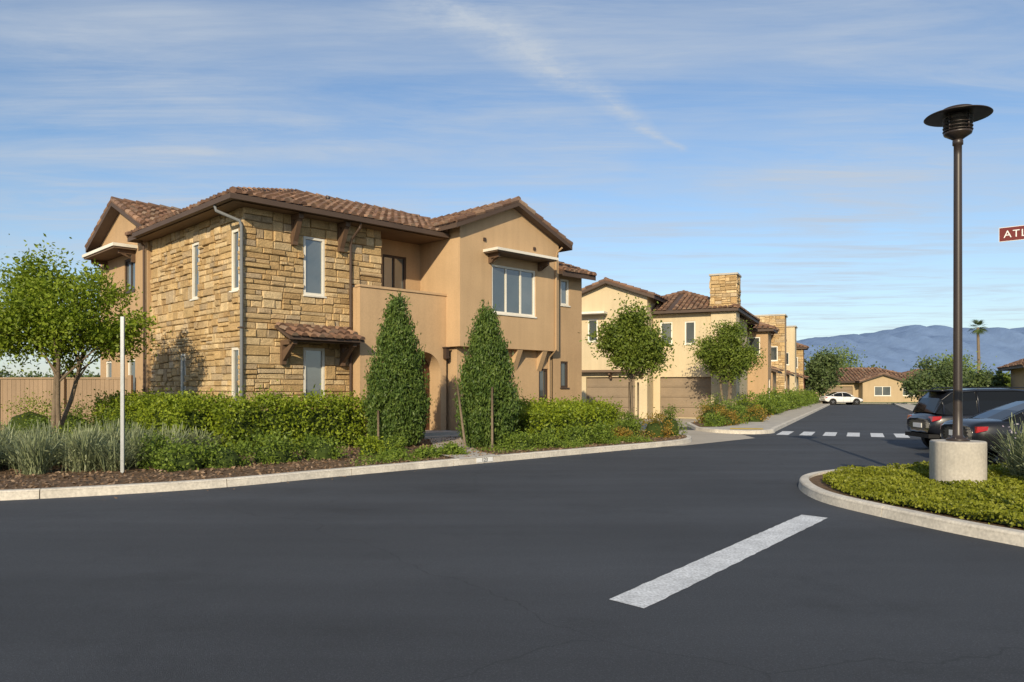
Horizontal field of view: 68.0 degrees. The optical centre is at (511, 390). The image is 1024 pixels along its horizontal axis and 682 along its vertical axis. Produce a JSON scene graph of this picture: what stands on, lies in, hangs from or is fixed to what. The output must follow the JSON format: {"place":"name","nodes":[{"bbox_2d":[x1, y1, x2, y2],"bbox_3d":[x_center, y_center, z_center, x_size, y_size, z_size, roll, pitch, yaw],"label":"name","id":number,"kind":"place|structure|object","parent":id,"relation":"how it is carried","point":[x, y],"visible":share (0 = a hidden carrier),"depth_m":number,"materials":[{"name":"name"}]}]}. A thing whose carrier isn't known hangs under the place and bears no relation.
{"place":"outdoors","nodes":[
{"label":"outdoors","id":0,"kind":"place"},
{"bbox_2d":[0,430,686,492],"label":"planting bed","id":1,"kind":"object","parent":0,"point":[121,480],"visible":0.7,"depth_m":13.88,"materials":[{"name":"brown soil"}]},
{"bbox_2d":[0,387,62,434],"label":"shrub","id":2,"kind":"object","parent":1,"relation":"on","point":[19,419],"visible":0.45,"depth_m":22.75,"materials":[{"name":"green plant"}]},
{"bbox_2d":[10,413,63,437],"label":"shrub","id":3,"kind":"object","parent":1,"relation":"on","point":[32,421],"visible":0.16,"depth_m":18.29,"materials":[{"name":"green plant"}]},
{"bbox_2d":[0,375,132,429],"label":"board fence","id":4,"kind":"object","parent":1,"relation":"on","point":[12,389],"visible":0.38,"depth_m":26.59,"materials":[{"name":"beige wood"}]},
{"bbox_2d":[35,393,109,440],"bbox_3d":[-12.707,0.808,21.901,2.009,1.464,2.309,0,0,-41],"label":"shrub","id":5,"kind":"object","parent":1,"relation":"on","point":[71,419],"visible":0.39,"depth_m":21.87,"materials":[{"name":"green plant"}]},
{"bbox_2d":[0,233,170,432],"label":"street tree","id":6,"kind":"object","parent":1,"relation":"on","point":[38,315],"visible":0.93,"depth_m":19.79,"materials":[{"name":"green plant"}]},
{"bbox_2d":[79,402,144,431],"bbox_3d":[-10.722,0.938,20.529,2.089,1.249,1.898,0,0,40],"label":"shrub","id":7,"kind":"object","parent":1,"relation":"on","point":[117,422],"visible":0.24,"depth_m":20.35,"materials":[{"name":"green plant"}]},
{"bbox_2d":[0,415,229,475],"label":"sage planting","id":8,"kind":"object","parent":1,"relation":"on","point":[85,449],"visible":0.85,"depth_m":14.25,"materials":[{"name":"green plant"}]},
{"bbox_2d":[120,317,124,472],"bbox_3d":[-7.050,0.095,13.750,0.060,2.850,0.040,0,0,0],"label":"metal post","id":9,"kind":"object","parent":1,"relation":"on","point":[122,394],"visible":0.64,"depth_m":13.73,"materials":[{"name":"metal"}]},
{"bbox_2d":[127,430,183,469],"bbox_3d":[-6.947,1.169,14.931,1.113,0.768,1.403,0,0,-43],"label":"shrub","id":10,"kind":"object","parent":1,"relation":"on","point":[146,460],"visible":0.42,"depth_m":14.69,"materials":[{"name":"green plant"}]},
{"bbox_2d":[136,432,226,471],"bbox_3d":[-6.299,1.181,14.478,1.355,0.764,1.466,0,0,26],"label":"shrub","id":11,"kind":"object","parent":1,"relation":"on","point":[175,457],"visible":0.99,"depth_m":14.25,"materials":[{"name":"green plant"}]},
{"bbox_2d":[86,379,372,452],"bbox_3d":[-8.692,0.641,20.651,9.730,1.828,4.752,0,0,19],"label":"hedge","id":12,"kind":"object","parent":1,"relation":"on","point":[230,418],"visible":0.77,"depth_m":19.18,"materials":[{"name":"green plant"}]},
{"bbox_2d":[196,431,269,468],"bbox_3d":[-5.678,1.190,15.071,1.388,0.730,1.436,0,0,20],"label":"shrub","id":13,"kind":"object","parent":1,"relation":"on","point":[231,458],"visible":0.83,"depth_m":14.84,"materials":[{"name":"green plant"}]},
{"bbox_2d":[152,213,380,398],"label":"stone wall","id":14,"kind":"structure","parent":1,"relation":"on","point":[257,322],"depth_m":22.30,"materials":[{"name":"beige stone"}]},
{"bbox_2d":[236,424,308,464],"bbox_3d":[-5.050,1.132,15.836,1.548,0.857,1.574,0,0,0],"label":"shrub","id":15,"kind":"object","parent":1,"relation":"on","point":[279,451],"visible":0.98,"depth_m":15.66,"materials":[{"name":"green plant"}]},
{"bbox_2d":[288,431,352,459],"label":"shrub","id":16,"kind":"object","parent":1,"relation":"on","point":[322,448],"visible":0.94,"depth_m":16.49,"materials":[{"name":"green plant"}]},
{"bbox_2d":[100,213,581,401],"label":"wall","id":17,"kind":"structure","parent":1,"relation":"on","point":[570,336],"depth_m":27.94,"materials":[{"name":"paint"}]},
{"bbox_2d":[150,207,381,410],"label":"stone blocks","id":18,"kind":"structure","parent":17,"relation":"attached to","point":[213,237],"depth_m":22.40,"materials":[{"name":"beige stone"}]},
{"bbox_2d":[213,205,242,404],"bbox_3d":[-7.780,-1.851,20.799,0.821,6.502,0.162,0,0,-3],"label":"grey downspout","id":19,"kind":"object","parent":18,"relation":"attached to","point":[241,285],"visible":0.88,"depth_m":20.78,"materials":[{"name":"metal"}]},
{"bbox_2d":[86,194,595,342],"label":"roof deck","id":20,"kind":"structure","parent":17,"relation":"on","point":[111,214],"depth_m":26.89,"materials":[{"name":"brown wood"}]},
{"bbox_2d":[125,254,569,399],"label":"window frames bronze","id":21,"kind":"object","parent":17,"relation":"attached to","point":[404,287],"depth_m":27.04,"materials":[{"name":"brown metal"}]},
{"bbox_2d":[117,189,596,339],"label":"roof tiles","id":22,"kind":"object","parent":17,"relation":"on","point":[155,213],"visible":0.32,"depth_m":23.92,"materials":[{"name":"brown tile"}]},
{"bbox_2d":[135,222,361,397],"bbox_3d":[-8.587,-2.017,24.180,8.536,6.833,0.653,0,0,19],"label":"brown downspout","id":23,"kind":"object","parent":22,"relation":"attached to","point":[350,300],"visible":0.68,"depth_m":23.23,"materials":[{"name":"brown metal"}]},
{"bbox_2d":[136,201,444,244],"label":"soffit","id":24,"kind":"structure","parent":22,"relation":"attached to","point":[397,235],"depth_m":23.29,"materials":[{"name":"brown wood"}]},
{"bbox_2d":[132,192,448,237],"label":"gutters","id":25,"kind":"object","parent":24,"relation":"on","point":[227,197],"visible":1,"depth_m":22.14,"materials":[{"name":"brown metal"}]},
{"bbox_2d":[91,213,548,365],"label":"timber brackets","id":26,"kind":"object","parent":22,"relation":"attached to","point":[296,224],"visible":0.94,"depth_m":22.82,"materials":[{"name":"brown wood"}]},
{"bbox_2d":[82,242,558,259],"bbox_3d":[-7.257,-4.861,26.934,2.900,0.378,17.776,0,0,-86],"label":"window canopy edge","id":27,"kind":"object","parent":26,"relation":"on","point":[136,246],"depth_m":26.26,"materials":[{"name":"beige paint"}]},
{"bbox_2d":[84,186,595,276],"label":"ridge tiles","id":28,"kind":"object","parent":22,"relation":"on","point":[232,189],"visible":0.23,"depth_m":26.68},
{"bbox_2d":[348,431,389,455],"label":"shrub","id":29,"kind":"object","parent":1,"relation":"on","point":[370,443],"visible":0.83,"depth_m":17.41,"materials":[{"name":"green plant"}]},
{"bbox_2d":[375,446,407,460],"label":"shrub","id":30,"kind":"object","parent":1,"relation":"on","point":[394,452],"visible":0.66,"depth_m":16.36,"materials":[{"name":"green plant"}]},
{"bbox_2d":[380,434,408,450],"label":"shrub","id":31,"kind":"object","parent":1,"relation":"on","point":[396,442],"visible":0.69,"depth_m":18.45,"materials":[{"name":"green plant"}]},
{"bbox_2d":[361,291,434,446],"bbox_3d":[-3.050,-0.379,20.464,2.001,4.618,1.991,0,0,0],"label":"columnar juniper","id":32,"kind":"object","parent":1,"relation":"on","point":[398,399],"visible":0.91,"depth_m":19.96,"materials":[{"name":"green plant"}]},
{"bbox_2d":[410,445,442,457],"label":"shrub","id":33,"kind":"object","parent":1,"relation":"on","point":[429,454],"visible":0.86,"depth_m":16.87,"materials":[{"name":"green plant"}]},
{"bbox_2d":[423,430,461,438],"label":"porch steps","id":34,"kind":"structure","parent":1,"relation":"on","point":[436,433],"depth_m":24.28,"materials":[{"name":"concrete"}]},
{"bbox_2d":[434,440,471,454],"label":"shrub","id":35,"kind":"object","parent":1,"relation":"on","point":[450,448],"visible":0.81,"depth_m":17.55,"materials":[{"name":"green plant"}]},
{"bbox_2d":[352,208,558,436],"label":"wall","id":36,"kind":"structure","parent":1,"relation":"on","point":[455,281],"depth_m":25.51,"materials":[{"name":"paint"}]},
{"bbox_2d":[106,229,569,399],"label":"white window frames","id":37,"kind":"structure","parent":36,"relation":"attached to","point":[322,295],"depth_m":22.75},
{"bbox_2d":[417,356,428,429],"bbox_3d":[-3.299,0.055,25.244,1.360,2.590,0.085,0,0,-45],"label":"entry door","id":38,"kind":"structure","parent":36,"relation":"attached to","point":[426,366],"depth_m":25.60,"materials":[{"name":"brown wood"}]},
{"bbox_2d":[512,349,547,370],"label":"corbels","id":39,"kind":"object","parent":36,"relation":"attached to","point":[541,356],"visible":0.59,"depth_m":27.87,"materials":[{"name":"beige paint"}]},
{"bbox_2d":[548,247,562,401],"bbox_3d":[1.612,-1.940,28.246,0.070,6.680,0.703,0,0,-45],"label":"downspout tan","id":40,"kind":"object","parent":36,"relation":"attached to","point":[559,250],"visible":0.81,"depth_m":28.20,"materials":[{"name":"paint"}]},
{"bbox_2d":[428,437,500,458],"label":"entry path","id":41,"kind":"structure","parent":1,"relation":"on","point":[453,439],"depth_m":20.02,"materials":[{"name":"concrete"}]},
{"bbox_2d":[453,299,522,447],"bbox_3d":[-0.639,-0.246,20.033,1.865,4.274,1.896,0,0,0],"label":"columnar juniper","id":42,"kind":"object","parent":1,"relation":"on","point":[487,366],"visible":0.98,"depth_m":19.59,"materials":[{"name":"green plant"}]},
{"bbox_2d":[345,429,655,465],"bbox_3d":[0.316,1.338,19.109,10.827,0.379,1.670,0,0,-45],"label":"ground cover","id":43,"kind":"object","parent":1,"relation":"on","point":[571,443],"visible":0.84,"depth_m":18.93,"materials":[{"name":"green plant"}]},
{"bbox_2d":[497,426,535,450],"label":"shrub","id":44,"kind":"object","parent":1,"relation":"on","point":[521,439],"visible":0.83,"depth_m":19.16,"materials":[{"name":"green plant"}]},
{"bbox_2d":[528,424,564,447],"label":"shrub","id":45,"kind":"object","parent":1,"relation":"on","point":[549,440],"visible":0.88,"depth_m":19.74,"materials":[{"name":"green plant"}]},
{"bbox_2d":[514,393,624,441],"bbox_3d":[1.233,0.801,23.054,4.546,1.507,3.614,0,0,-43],"label":"hedge","id":46,"kind":"object","parent":1,"relation":"on","point":[538,416],"visible":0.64,"depth_m":21.87,"materials":[{"name":"green plant"}]},
{"bbox_2d":[555,418,596,445],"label":"shrub","id":47,"kind":"object","parent":1,"relation":"on","point":[573,434],"visible":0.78,"depth_m":20.69,"materials":[{"name":"green plant"}]},
{"bbox_2d":[584,420,616,443],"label":"shrub","id":48,"kind":"object","parent":1,"relation":"on","point":[599,433],"visible":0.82,"depth_m":21.50,"materials":[{"name":"green plant"}]},
{"bbox_2d":[578,293,676,414],"bbox_3d":[4.058,-0.858,26.356,3.456,4.956,2.943,0,0,0],"label":"street tree","id":49,"kind":"object","parent":1,"relation":"on","point":[630,341],"visible":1,"depth_m":25.92,"materials":[{"name":"green plant"}]},
{"bbox_2d":[608,413,646,435],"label":"shrub","id":50,"kind":"object","parent":1,"relation":"on","point":[630,424],"visible":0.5,"depth_m":24.09,"materials":[{"name":"green plant"}]},
{"bbox_2d":[614,407,647,434],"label":"shrub","id":51,"kind":"object","parent":1,"relation":"on","point":[629,416],"visible":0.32,"depth_m":25.27,"materials":[{"name":"green plant"}]},
{"bbox_2d":[636,407,675,437],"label":"shrub","id":52,"kind":"object","parent":1,"relation":"on","point":[655,427],"visible":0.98,"depth_m":24.07,"materials":[{"name":"green plant"}]},
{"bbox_2d":[651,404,690,436],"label":"shrub","id":53,"kind":"object","parent":1,"relation":"on","point":[674,422],"visible":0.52,"depth_m":24.96,"materials":[{"name":"green plant"}]},
{"bbox_2d":[0,405,1023,681],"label":"asphalt road","id":54,"kind":"structure","parent":0,"point":[516,571],"depth_m":6.50,"materials":[{"name":"grey asphalt"}]},
{"bbox_2d":[0,434,691,500],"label":"kerb","id":55,"kind":"structure","parent":54,"relation":"on","point":[55,492],"depth_m":13.51,"materials":[{"name":"concrete"}]},
{"bbox_2d":[610,515,825,607],"bbox_3d":[2.371,1.615,7.740,0.350,0.001,5.057,0,0,37],"label":"stop line","id":56,"kind":"object","parent":54,"relation":"on","point":[649,593],"visible":1,"depth_m":7.00,"materials":[{"name":"paint"}]},
{"bbox_2d":[695,404,829,433],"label":"kerb","id":57,"kind":"structure","parent":54,"relation":"on","point":[777,427],"depth_m":29.31,"materials":[{"name":"concrete"}]},
{"bbox_2d":[819,392,862,404],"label":"parked car","id":58,"kind":"object","parent":54,"relation":"on","point":[833,398],"visible":0.98,"depth_m":83.25,"materials":[{"name":"white paint"}]},
{"bbox_2d":[776,431,909,437],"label":"crosswalk","id":59,"kind":"structure","parent":54,"relation":"on","point":[848,434],"depth_m":27.66,"materials":[{"name":"paint"}]},
{"bbox_2d":[798,466,1023,546],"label":"kerb","id":60,"kind":"structure","parent":54,"relation":"on","point":[1010,536],"depth_m":9.19,"materials":[{"name":"concrete"}]},
{"bbox_2d":[905,387,1023,447],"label":"parked suv","id":61,"kind":"object","parent":54,"relation":"on","point":[933,410],"visible":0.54,"depth_m":19.82,"materials":[{"name":"paint"}]},
{"bbox_2d":[940,401,1023,464],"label":"parked car","id":62,"kind":"object","parent":54,"relation":"on","point":[987,423],"visible":0.46,"depth_m":16.05,"materials":[{"name":"black paint"}]},
{"bbox_2d":[0,0,1023,376],"label":"sky","id":63,"kind":"structure","parent":0,"point":[786,146],"materials":[{"name":"blue"}]},
{"bbox_2d":[621,418,752,446],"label":"driveway","id":64,"kind":"structure","parent":0,"point":[700,437],"depth_m":26.45,"materials":[{"name":"concrete"}]},
{"bbox_2d":[582,284,746,418],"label":"wall","id":65,"kind":"structure","parent":64,"relation":"on","point":[602,298],"depth_m":43.23,"materials":[{"name":"paint"}]},
{"bbox_2d":[588,319,694,344],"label":"white window frames","id":66,"kind":"structure","parent":65,"relation":"attached to","point":[661,323],"depth_m":43.42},
{"bbox_2d":[589,320,693,342],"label":"window glass","id":67,"kind":"object","parent":66,"relation":"in","point":[689,330],"visible":0.16,"depth_m":43.47,"materials":[{"name":"grey glass"}]},
{"bbox_2d":[582,281,758,323],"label":"roof deck","id":68,"kind":"structure","parent":65,"relation":"on","point":[745,316],"depth_m":43.06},
{"bbox_2d":[582,277,759,321],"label":"ridge tiles","id":69,"kind":"object","parent":68,"relation":"on","point":[637,288],"visible":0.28,"depth_m":43.11,"materials":[{"name":"brown tile"}]},
{"bbox_2d":[651,292,759,320],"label":"roof tiles","id":70,"kind":"object","parent":68,"relation":"on","point":[664,306],"visible":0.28,"depth_m":43.59,"materials":[{"name":"brown tile"}]},
{"bbox_2d":[709,274,740,307],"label":"stone blocks","id":71,"kind":"structure","parent":65,"relation":"on","point":[734,294],"depth_m":41.91,"materials":[{"name":"beige stone"}]},
{"bbox_2d":[692,405,803,426],"bbox_3d":[21.391,1.495,60.550,2.316,0.001,66.072,0,0,25],"label":"planting bed","id":72,"kind":"object","parent":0,"point":[697,423],"visible":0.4,"depth_m":34.05,"materials":[{"name":"brown soil"}]},
{"bbox_2d":[694,399,726,422],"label":"shrub","id":73,"kind":"object","parent":72,"relation":"on","point":[705,408],"visible":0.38,"depth_m":34.12,"materials":[{"name":"green plant"}]},
{"bbox_2d":[693,393,728,418],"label":"shrub","id":74,"kind":"object","parent":72,"relation":"on","point":[716,402],"visible":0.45,"depth_m":37.84,"materials":[{"name":"green plant"}]},
{"bbox_2d":[699,411,728,426],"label":"shrub","id":75,"kind":"object","parent":72,"relation":"on","point":[712,420],"visible":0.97,"depth_m":31.41,"materials":[{"name":"green plant"}]},
{"bbox_2d":[679,315,770,407],"bbox_3d":[10.982,-1.154,39.218,4.565,5.548,3.642,0,0,0],"label":"street tree","id":76,"kind":"object","parent":72,"relation":"on","point":[725,350],"visible":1,"depth_m":38.79,"materials":[{"name":"green plant"}]},
{"bbox_2d":[706,406,744,425],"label":"shrub","id":77,"kind":"object","parent":72,"relation":"on","point":[731,418],"visible":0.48,"depth_m":32.33,"materials":[{"name":"green plant"}]},
{"bbox_2d":[721,399,752,423],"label":"shrub","id":78,"kind":"object","parent":72,"relation":"on","point":[742,410],"visible":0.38,"depth_m":34.16,"materials":[{"name":"green plant"}]},
{"bbox_2d":[725,390,767,412],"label":"shrub","id":79,"kind":"object","parent":72,"relation":"on","point":[744,403],"visible":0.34,"depth_m":39.69,"materials":[{"name":"green plant"}]},
{"bbox_2d":[742,401,775,421],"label":"shrub","id":80,"kind":"object","parent":72,"relation":"on","point":[756,415],"visible":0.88,"depth_m":35.93,"materials":[{"name":"green plant"}]},
{"bbox_2d":[748,331,775,408],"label":"wall","id":81,"kind":"structure","parent":72,"relation":"on","point":[764,373],"depth_m":51.35,"materials":[{"name":"paint"}]},
{"bbox_2d":[757,315,784,393],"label":"stone blocks","id":82,"kind":"structure","parent":72,"relation":"on","point":[780,378],"depth_m":62.07,"materials":[{"name":"beige stone"}]},
{"bbox_2d":[745,383,822,415],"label":"frontage shrubs","id":83,"kind":"object","parent":72,"relation":"on","point":[779,402],"visible":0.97,"depth_m":51.82,"materials":[{"name":"green plant"}]},
{"bbox_2d":[786,327,798,390],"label":"wall","id":84,"kind":"structure","parent":72,"relation":"on","point":[791,342],"depth_m":72.13,"materials":[{"name":"paint"}]},
{"bbox_2d":[796,349,802,390],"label":"stone blocks","id":85,"kind":"structure","parent":72,"relation":"on","point":[799,355],"depth_m":82.02,"materials":[{"name":"beige stone"}]},
{"bbox_2d":[704,403,825,430],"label":"sidewalk","id":86,"kind":"structure","parent":0,"point":[775,420],"depth_m":37.54,"materials":[{"name":"concrete"}]},
{"bbox_2d":[688,404,894,422],"bbox_3d":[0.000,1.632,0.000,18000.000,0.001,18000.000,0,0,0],"label":"ground","id":87,"kind":"structure","parent":0,"point":[852,404],"depth_m":86.39,"materials":[{"name":"grey concrete"}]},
{"bbox_2d":[0,356,1010,376],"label":"distant trees","id":88,"kind":"object","parent":87,"relation":"on","point":[4,374],"depth_m":157.38,"materials":[{"name":"green plant"}]},
{"bbox_2d":[805,375,918,401],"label":"wall","id":89,"kind":"structure","parent":87,"relation":"on","point":[864,390],"depth_m":96.34,"materials":[{"name":"paint"}]},
{"bbox_2d":[806,369,910,382],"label":"roof deck","id":90,"kind":"structure","parent":89,"relation":"on","point":[846,381],"depth_m":97.84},
{"bbox_2d":[835,368,912,380],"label":"roof tiles","id":91,"kind":"object","parent":90,"relation":"on","point":[867,375],"visible":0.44,"depth_m":99.83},
{"bbox_2d":[815,402,916,402],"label":"lawn","id":92,"kind":"structure","parent":0,"point":[882,402],"depth_m":93.49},
{"bbox_2d":[804,345,849,402],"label":"broadleaf tree","id":93,"kind":"object","parent":92,"relation":"on","point":[821,373],"visible":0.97,"depth_m":87.08,"materials":[{"name":"green plant"}]},
{"bbox_2d":[804,343,867,368],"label":"broadleaf tree","id":94,"kind":"object","parent":92,"relation":"on","point":[847,360],"visible":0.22,"depth_m":123.18,"materials":[{"name":"green plant"}]},
{"bbox_2d":[902,354,973,389],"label":"broadleaf tree","id":95,"kind":"object","parent":92,"relation":"on","point":[945,371],"visible":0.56,"depth_m":102.71,"materials":[{"name":"green plant"}]},
{"bbox_2d":[915,349,996,389],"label":"broadleaf tree","id":96,"kind":"object","parent":92,"relation":"on","point":[965,359],"visible":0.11,"depth_m":105.26,"materials":[{"name":"green plant"}]},
{"bbox_2d":[968,319,989,372],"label":"fan palm","id":97,"kind":"object","parent":92,"relation":"on","point":[980,330],"visible":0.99,"depth_m":149.77,"materials":[{"name":"green plant"}]},
{"bbox_2d":[796,325,1023,374],"bbox_3d":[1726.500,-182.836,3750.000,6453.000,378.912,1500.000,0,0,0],"label":"mountains","id":98,"kind":"structure","parent":0,"point":[891,349],"depth_m":3747.15,"materials":[{"name":"blue stone"}]},
{"bbox_2d":[805,472,1023,530],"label":"planting bed","id":99,"kind":"object","parent":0,"point":[816,480],"visible":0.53,"depth_m":10.01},
{"bbox_2d":[839,469,1022,526],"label":"ground cover base","id":100,"kind":"object","parent":99,"relation":"on","point":[994,519],"visible":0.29,"depth_m":8.96,"materials":[{"name":"green plant"}]},
{"bbox_2d":[822,460,1023,527],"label":"ground cover","id":101,"kind":"object","parent":100,"relation":"on","point":[956,499],"visible":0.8,"depth_m":10.85,"materials":[{"name":"green plant"}]},
{"bbox_2d":[923,104,993,483],"bbox_3d":[7.220,-1.508,12.300,0.980,6.155,0.980,0,0,0],"label":"street lamp","id":102,"kind":"object","parent":99,"relation":"on","point":[957,455],"visible":0.94,"depth_m":12.23,"materials":[{"name":"metal"}]},
{"bbox_2d":[979,412,1023,476],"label":"sage planting","id":103,"kind":"object","parent":99,"relation":"on","point":[1014,456],"visible":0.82,"depth_m":12.60,"materials":[{"name":"green plant"}]},
{"bbox_2d":[999,225,1023,241],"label":"street name sign","id":104,"kind":"object","parent":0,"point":[1012,233],"visible":1,"depth_m":8.54,"materials":[{"name":"metal"}]},
{"label":"lawn","id":105,"kind":"structure","parent":0,"visible":0},
{"bbox_2d":[897,371,949,401],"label":"broadleaf tree","id":106,"kind":"object","parent":105,"relation":"on","point":[923,381],"visible":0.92,"depth_m":79.45,"materials":[{"name":"green plant"}]},
{"bbox_2d":[963,363,1007,386],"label":"broadleaf tree","id":107,"kind":"object","parent":105,"relation":"on","point":[986,379],"visible":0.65,"depth_m":65.17,"materials":[{"name":"green plant"}]},
{"bbox_2d":[1011,368,1023,389],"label":"wall","id":108,"kind":"structure","parent":105,"relation":"on","point":[1017,377],"depth_m":62.15,"materials":[{"name":"paint"}]},
{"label":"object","id":109,"kind":"object","parent":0,"visible":0},
{"bbox_2d":[747,324,781,373],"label":"roof deck","id":110,"kind":"structure","parent":109,"relation":"on","point":[772,331],"depth_m":51.14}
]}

